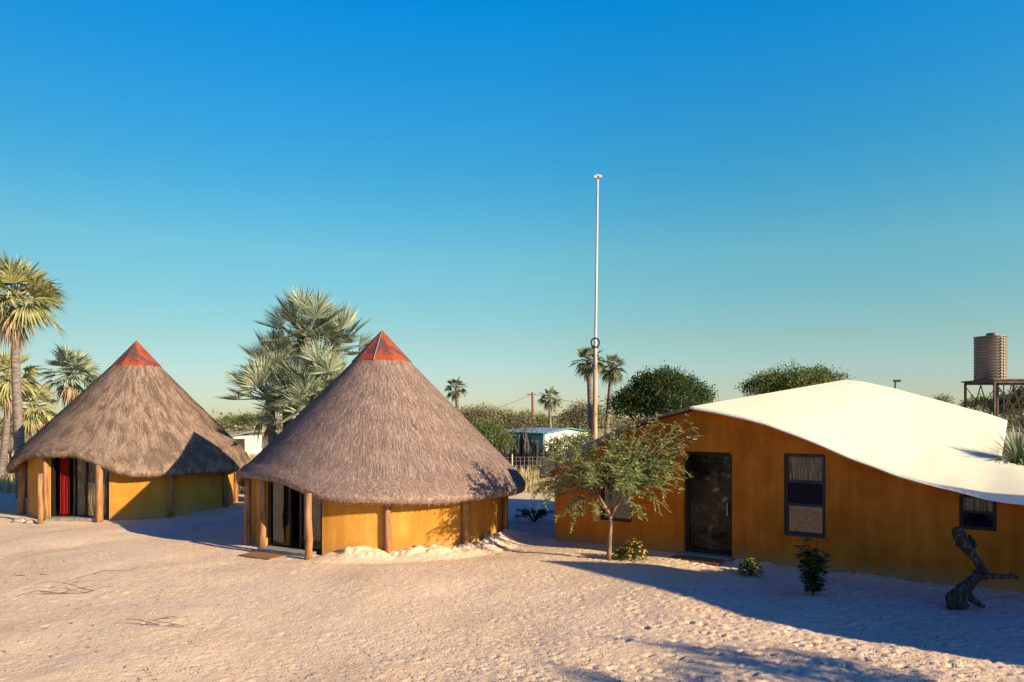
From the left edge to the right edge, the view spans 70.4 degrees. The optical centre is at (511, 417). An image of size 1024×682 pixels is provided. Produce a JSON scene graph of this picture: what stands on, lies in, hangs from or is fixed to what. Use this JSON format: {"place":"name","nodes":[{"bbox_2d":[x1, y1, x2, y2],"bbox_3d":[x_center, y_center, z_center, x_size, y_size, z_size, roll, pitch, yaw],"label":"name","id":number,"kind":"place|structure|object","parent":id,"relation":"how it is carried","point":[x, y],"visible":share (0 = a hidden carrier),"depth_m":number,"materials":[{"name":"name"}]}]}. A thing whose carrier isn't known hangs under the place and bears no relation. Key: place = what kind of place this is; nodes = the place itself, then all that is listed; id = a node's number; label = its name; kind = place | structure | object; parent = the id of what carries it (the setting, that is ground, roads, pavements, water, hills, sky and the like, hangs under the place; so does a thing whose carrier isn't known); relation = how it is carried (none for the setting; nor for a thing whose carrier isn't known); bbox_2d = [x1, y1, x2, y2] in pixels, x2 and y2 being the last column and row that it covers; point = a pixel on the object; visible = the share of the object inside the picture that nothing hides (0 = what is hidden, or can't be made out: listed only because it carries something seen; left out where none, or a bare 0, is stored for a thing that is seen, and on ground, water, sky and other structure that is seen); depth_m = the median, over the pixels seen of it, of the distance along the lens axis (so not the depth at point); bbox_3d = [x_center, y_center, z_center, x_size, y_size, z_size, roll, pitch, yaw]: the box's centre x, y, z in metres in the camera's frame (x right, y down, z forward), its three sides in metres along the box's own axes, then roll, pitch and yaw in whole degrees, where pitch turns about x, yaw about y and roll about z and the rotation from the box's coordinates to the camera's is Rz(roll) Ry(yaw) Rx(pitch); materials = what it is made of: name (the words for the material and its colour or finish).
{"place":"outdoors","nodes":[
{"label":"outdoors","id":0,"kind":"place"},
{"bbox_2d":[0,451,558,493],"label":"dry grass","id":1,"kind":"structure","parent":0,"point":[9,483],"depth_m":32.67,"materials":[{"name":"beige plant"}]},
{"bbox_2d":[0,418,1023,681],"bbox_3d":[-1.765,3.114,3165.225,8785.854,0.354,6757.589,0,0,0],"label":"sand ground","id":2,"kind":"structure","parent":0,"point":[328,614],"depth_m":11.76,"materials":[{"name":"beige sand"}]},
{"bbox_2d":[0,424,26,460],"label":"thorn bush","id":3,"kind":"object","parent":2,"relation":"on","point":[10,452],"visible":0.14,"depth_m":47.80,"materials":[{"name":"green plant"}]},
{"bbox_2d":[12,518,26,522],"bbox_3d":[-15.251,3.198,22.478,0.431,0.198,0.355,0,0,0],"label":"stone","id":4,"kind":"object","parent":2,"relation":"on","point":[21,520],"visible":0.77,"depth_m":22.36,"materials":[{"name":"white stone"}]},
{"bbox_2d":[0,351,44,481],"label":"fan palm","id":5,"kind":"object","parent":2,"relation":"on","point":[27,387],"visible":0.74,"depth_m":33.89,"materials":[{"name":"green plant"}]},
{"bbox_2d":[0,381,59,441],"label":"fan palm","id":6,"kind":"object","parent":2,"relation":"on","point":[35,419],"visible":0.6,"depth_m":36.75,"materials":[{"name":"green plant"}]},
{"bbox_2d":[0,249,71,497],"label":"fan palm","id":7,"kind":"object","parent":2,"relation":"on","point":[16,318],"visible":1,"depth_m":28.85,"materials":[{"name":"green plant"}]},
{"bbox_2d":[35,344,101,411],"bbox_3d":[-24.348,-0.445,39.979,3.711,7.399,3.281,0,0,0],"label":"fan palm","id":8,"kind":"object","parent":2,"relation":"on","point":[74,359],"visible":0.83,"depth_m":39.60,"materials":[{"name":"green plant"}]},
{"bbox_2d":[21,566,139,594],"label":"dry twigs","id":9,"kind":"object","parent":2,"relation":"on","point":[49,592],"visible":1,"depth_m":13.14,"materials":[{"name":"brown wood"}]},
{"bbox_2d":[6,340,250,523],"bbox_3d":[-13.458,0.285,25.955,7.752,6.130,7.834,0,0,0],"label":"thatched hut","id":10,"kind":"object","parent":2,"relation":"on","point":[135,430],"visible":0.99,"depth_m":23.59,"materials":[{"name":"plant"}]},
{"bbox_2d":[126,616,187,626],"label":"dry twigs","id":11,"kind":"object","parent":2,"relation":"on","point":[159,621],"visible":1,"depth_m":10.97,"materials":[{"name":"brown wood"}]},
{"bbox_2d":[216,411,260,433],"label":"thorn bush","id":12,"kind":"object","parent":2,"relation":"on","point":[234,418],"visible":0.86,"depth_m":59.75,"materials":[{"name":"green plant"}]},
{"bbox_2d":[231,430,263,455],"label":"pale shed","id":13,"kind":"structure","parent":2,"relation":"on","point":[243,440],"depth_m":56.90,"materials":[{"name":"white paint"}]},
{"bbox_2d":[235,439,244,449],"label":"door","id":14,"kind":"structure","parent":13,"relation":"in","point":[241,441],"depth_m":56.85,"materials":[{"name":"brown metal"}]},
{"bbox_2d":[239,551,285,559],"bbox_3d":[-5.732,3.165,16.660,1.000,0.030,0.500,0,0,30],"label":"doormat","id":15,"kind":"object","parent":2,"relation":"on","point":[263,555],"visible":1,"depth_m":16.59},
{"bbox_2d":[0,454,538,488],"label":"wire fence","id":16,"kind":"object","parent":2,"relation":"on","point":[524,465],"visible":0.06,"depth_m":34.93,"materials":[{"name":"grey metal"}]},
{"bbox_2d":[211,283,374,452],"bbox_3d":[-7.884,-0.861,27.018,5.881,8.360,5.820,0,0,0],"label":"silver fan palm","id":17,"kind":"object","parent":2,"relation":"on","point":[304,382],"visible":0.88,"depth_m":26.33,"materials":[{"name":"green plant"}]},
{"bbox_2d":[236,330,525,559],"bbox_3d":[-3.608,0.446,20.199,7.999,5.807,8.047,0,0,0],"label":"thatched hut","id":18,"kind":"object","parent":2,"relation":"on","point":[381,442],"visible":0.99,"depth_m":17.58,"materials":[{"name":"plant"}]},
{"bbox_2d":[443,376,466,409],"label":"fan palm","id":19,"kind":"object","parent":2,"relation":"on","point":[455,394],"visible":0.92,"depth_m":61.89,"materials":[{"name":"green plant"}]},
{"bbox_2d":[471,418,518,452],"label":"thorn bush","id":20,"kind":"object","parent":2,"relation":"on","point":[484,429],"visible":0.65,"depth_m":41.74,"materials":[{"name":"green plant"}]},
{"bbox_2d":[456,400,540,449],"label":"thorn bush","id":21,"kind":"object","parent":2,"relation":"on","point":[480,413],"visible":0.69,"depth_m":46.44,"materials":[{"name":"green plant"}]},
{"bbox_2d":[0,519,1021,681],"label":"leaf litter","id":22,"kind":"object","parent":2,"relation":"on","point":[520,635],"visible":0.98,"depth_m":10.06,"materials":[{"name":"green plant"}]},
{"bbox_2d":[0,405,1022,432],"bbox_3d":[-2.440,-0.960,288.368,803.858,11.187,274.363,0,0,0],"label":"woods","id":23,"kind":"object","parent":2,"relation":"on","point":[1011,424],"visible":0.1,"depth_m":184.10,"materials":[{"name":"green plant"}]},
{"bbox_2d":[495,433,551,471],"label":"log fence","id":24,"kind":"object","parent":2,"relation":"on","point":[537,453],"visible":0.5,"depth_m":43.18,"materials":[{"name":"grey wood"}]},
{"bbox_2d":[514,407,539,426],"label":"broadleaf tree","id":25,"kind":"object","parent":2,"relation":"on","point":[526,418],"visible":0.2,"depth_m":89.73,"materials":[{"name":"green plant"}]},
{"bbox_2d":[514,508,553,521],"bbox_3d":[0.699,2.962,22.283,1.205,0.530,0.901,0,0,-21],"label":"shrub","id":26,"kind":"object","parent":2,"relation":"on","point":[540,513],"visible":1,"depth_m":22.27,"materials":[{"name":"green plant"}]},
{"bbox_2d":[530,413,552,427],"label":"broadleaf tree","id":27,"kind":"object","parent":2,"relation":"on","point":[541,418],"visible":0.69,"depth_m":89.66,"materials":[{"name":"green plant"}]},
{"bbox_2d":[505,427,587,457],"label":"teal building","id":28,"kind":"structure","parent":2,"relation":"on","point":[541,435],"depth_m":57.44,"materials":[{"name":"paint"}]},
{"bbox_2d":[536,385,563,427],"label":"fan palm","id":29,"kind":"object","parent":2,"relation":"on","point":[549,404],"visible":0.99,"depth_m":74.83,"materials":[{"name":"green plant"}]},
{"bbox_2d":[504,392,614,426],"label":"utility pole","id":30,"kind":"object","parent":2,"relation":"on","point":[532,394],"visible":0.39,"depth_m":79.90,"materials":[{"name":"weathered timber"},{"name":"galvanised wire"}]},
{"bbox_2d":[538,425,592,463],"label":"thorn bush","id":31,"kind":"object","parent":2,"relation":"on","point":[560,441],"visible":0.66,"depth_m":40.84,"materials":[{"name":"green plant"}]},
{"bbox_2d":[552,398,610,431],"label":"broadleaf tree","id":32,"kind":"object","parent":2,"relation":"on","point":[582,412],"visible":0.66,"depth_m":77.54,"materials":[{"name":"green plant"}]},
{"bbox_2d":[568,343,606,442],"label":"fan palm","id":33,"kind":"object","parent":2,"relation":"on","point":[585,369],"visible":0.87,"depth_m":49.83,"materials":[{"name":"green plant"}]},
{"bbox_2d":[590,174,601,439],"bbox_3d":[3.595,-3.506,30.862,0.442,13.814,0.543,0,0,15],"label":"tall mast","id":34,"kind":"object","parent":2,"relation":"on","point":[595,346],"visible":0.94,"depth_m":30.91,"materials":[{"name":"white metal"}]},
{"bbox_2d":[597,353,627,434],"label":"fan palm","id":35,"kind":"object","parent":2,"relation":"on","point":[611,374],"visible":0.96,"depth_m":51.84,"materials":[{"name":"green plant"}]},
{"bbox_2d":[525,410,708,560],"bbox_3d":[2.212,1.567,16.361,3.529,3.469,3.095,0,0,39],"label":"acacia tree","id":36,"kind":"object","parent":2,"relation":"on","point":[633,474],"visible":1,"depth_m":16.19,"materials":[{"name":"green plant"}]},
{"bbox_2d":[612,546,628,560],"bbox_3d":[2.435,3.053,16.283,0.427,0.360,0.425,0,0,0],"label":"flower bush","id":37,"kind":"object","parent":2,"relation":"on","point":[620,549],"visible":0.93,"depth_m":16.23,"materials":[{"name":"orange plant"}]},
{"bbox_2d":[621,538,647,561],"bbox_3d":[2.732,2.967,16.289,0.670,0.532,0.692,0,0,0],"label":"flower bush","id":38,"kind":"object","parent":2,"relation":"on","point":[632,547],"visible":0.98,"depth_m":16.21,"materials":[{"name":"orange plant"}]},
{"bbox_2d":[598,360,718,421],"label":"broadleaf tree","id":39,"kind":"object","parent":2,"relation":"on","point":[659,391],"visible":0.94,"depth_m":44.18,"materials":[{"name":"green plant"}]},
{"bbox_2d":[668,554,725,564],"bbox_3d":[4.139,3.170,16.227,1.150,0.035,0.500,0,0,36],"label":"doormat","id":40,"kind":"object","parent":2,"relation":"on","point":[705,560],"visible":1,"depth_m":16.14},
{"bbox_2d":[737,558,762,576],"bbox_3d":[4.832,3.032,14.693,0.566,0.402,0.558,0,0,0],"label":"flower bush","id":41,"kind":"object","parent":2,"relation":"on","point":[753,563],"visible":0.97,"depth_m":14.65,"materials":[{"name":"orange plant"}]},
{"bbox_2d":[538,379,1023,592],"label":"canvas roofed house","id":42,"kind":"structure","parent":2,"relation":"on","point":[868,478],"depth_m":15.84,"materials":[{"name":"paint"}]},
{"bbox_2d":[601,482,630,521],"bbox_3d":[2.617,2.085,18.052,0.875,0.950,0.070,0,0,36],"label":"window","id":43,"kind":"structure","parent":42,"relation":"in","point":[623,512],"depth_m":18.05,"materials":[{"name":"black glass"}]},
{"bbox_2d":[686,451,731,555],"bbox_3d":[4.551,1.960,16.714,1.149,2.359,0.117,0,0,36],"label":"door","id":44,"kind":"structure","parent":42,"relation":"in","point":[708,494],"depth_m":16.74,"materials":[{"name":"metal"}]},
{"bbox_2d":[785,453,825,537],"bbox_3d":[6.245,1.635,15.436,0.846,1.753,0.070,0,0,36],"label":"window","id":45,"kind":"structure","parent":42,"relation":"in","point":[805,474],"depth_m":15.43,"materials":[{"name":"black glass"}]},
{"bbox_2d":[959,495,996,530],"bbox_3d":[8.754,1.774,13.627,0.591,0.646,0.070,0,0,36],"label":"window","id":46,"kind":"structure","parent":42,"relation":"in","point":[976,513],"depth_m":13.63,"materials":[{"name":"black glass"}]},
{"bbox_2d":[734,358,855,396],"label":"broadleaf tree","id":47,"kind":"object","parent":2,"relation":"on","point":[764,383],"visible":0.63,"depth_m":50.95,"materials":[{"name":"green plant"}]},
{"bbox_2d":[793,537,831,594],"bbox_3d":[5.426,2.692,13.102,0.703,1.104,0.623,0,0,0],"label":"leafy plant","id":48,"kind":"object","parent":2,"relation":"on","point":[811,575],"visible":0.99,"depth_m":13.05,"materials":[{"name":"green plant"}]},
{"bbox_2d":[931,393,954,403],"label":"broadleaf tree","id":49,"kind":"object","parent":2,"relation":"on","point":[940,398],"visible":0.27,"depth_m":59.70,"materials":[{"name":"green plant"}]},
{"bbox_2d":[945,526,1018,609],"bbox_3d":[7.834,2.554,12.159,1.101,1.457,0.352,0,0,6],"label":"driftwood stump","id":50,"kind":"object","parent":2,"relation":"on","point":[959,595],"visible":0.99,"depth_m":12.12,"materials":[{"name":"grey wood"}]},
{"bbox_2d":[957,389,1022,414],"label":"broadleaf tree","id":51,"kind":"object","parent":2,"relation":"on","point":[972,401],"visible":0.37,"depth_m":57.54,"materials":[{"name":"green plant"}]},
{"bbox_2d":[961,333,1023,447],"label":"water tower","id":52,"kind":"structure","parent":2,"relation":"on","point":[990,359],"depth_m":36.85,"materials":[{"name":"brown metal"}]},
{"bbox_2d":[981,427,1023,465],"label":"spiky plant","id":53,"kind":"object","parent":2,"relation":"on","point":[1015,448],"visible":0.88,"depth_m":15.88,"materials":[{"name":"green plant"}]},
{"bbox_2d":[999,378,1023,434],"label":"broadleaf tree","id":54,"kind":"object","parent":2,"relation":"on","point":[1019,390],"visible":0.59,"depth_m":55.98,"materials":[{"name":"green plant"}]},
{"bbox_2d":[0,0,1023,417],"label":"sky","id":55,"kind":"structure","parent":0,"point":[839,183],"materials":[{"name":"blue"}]}
]}

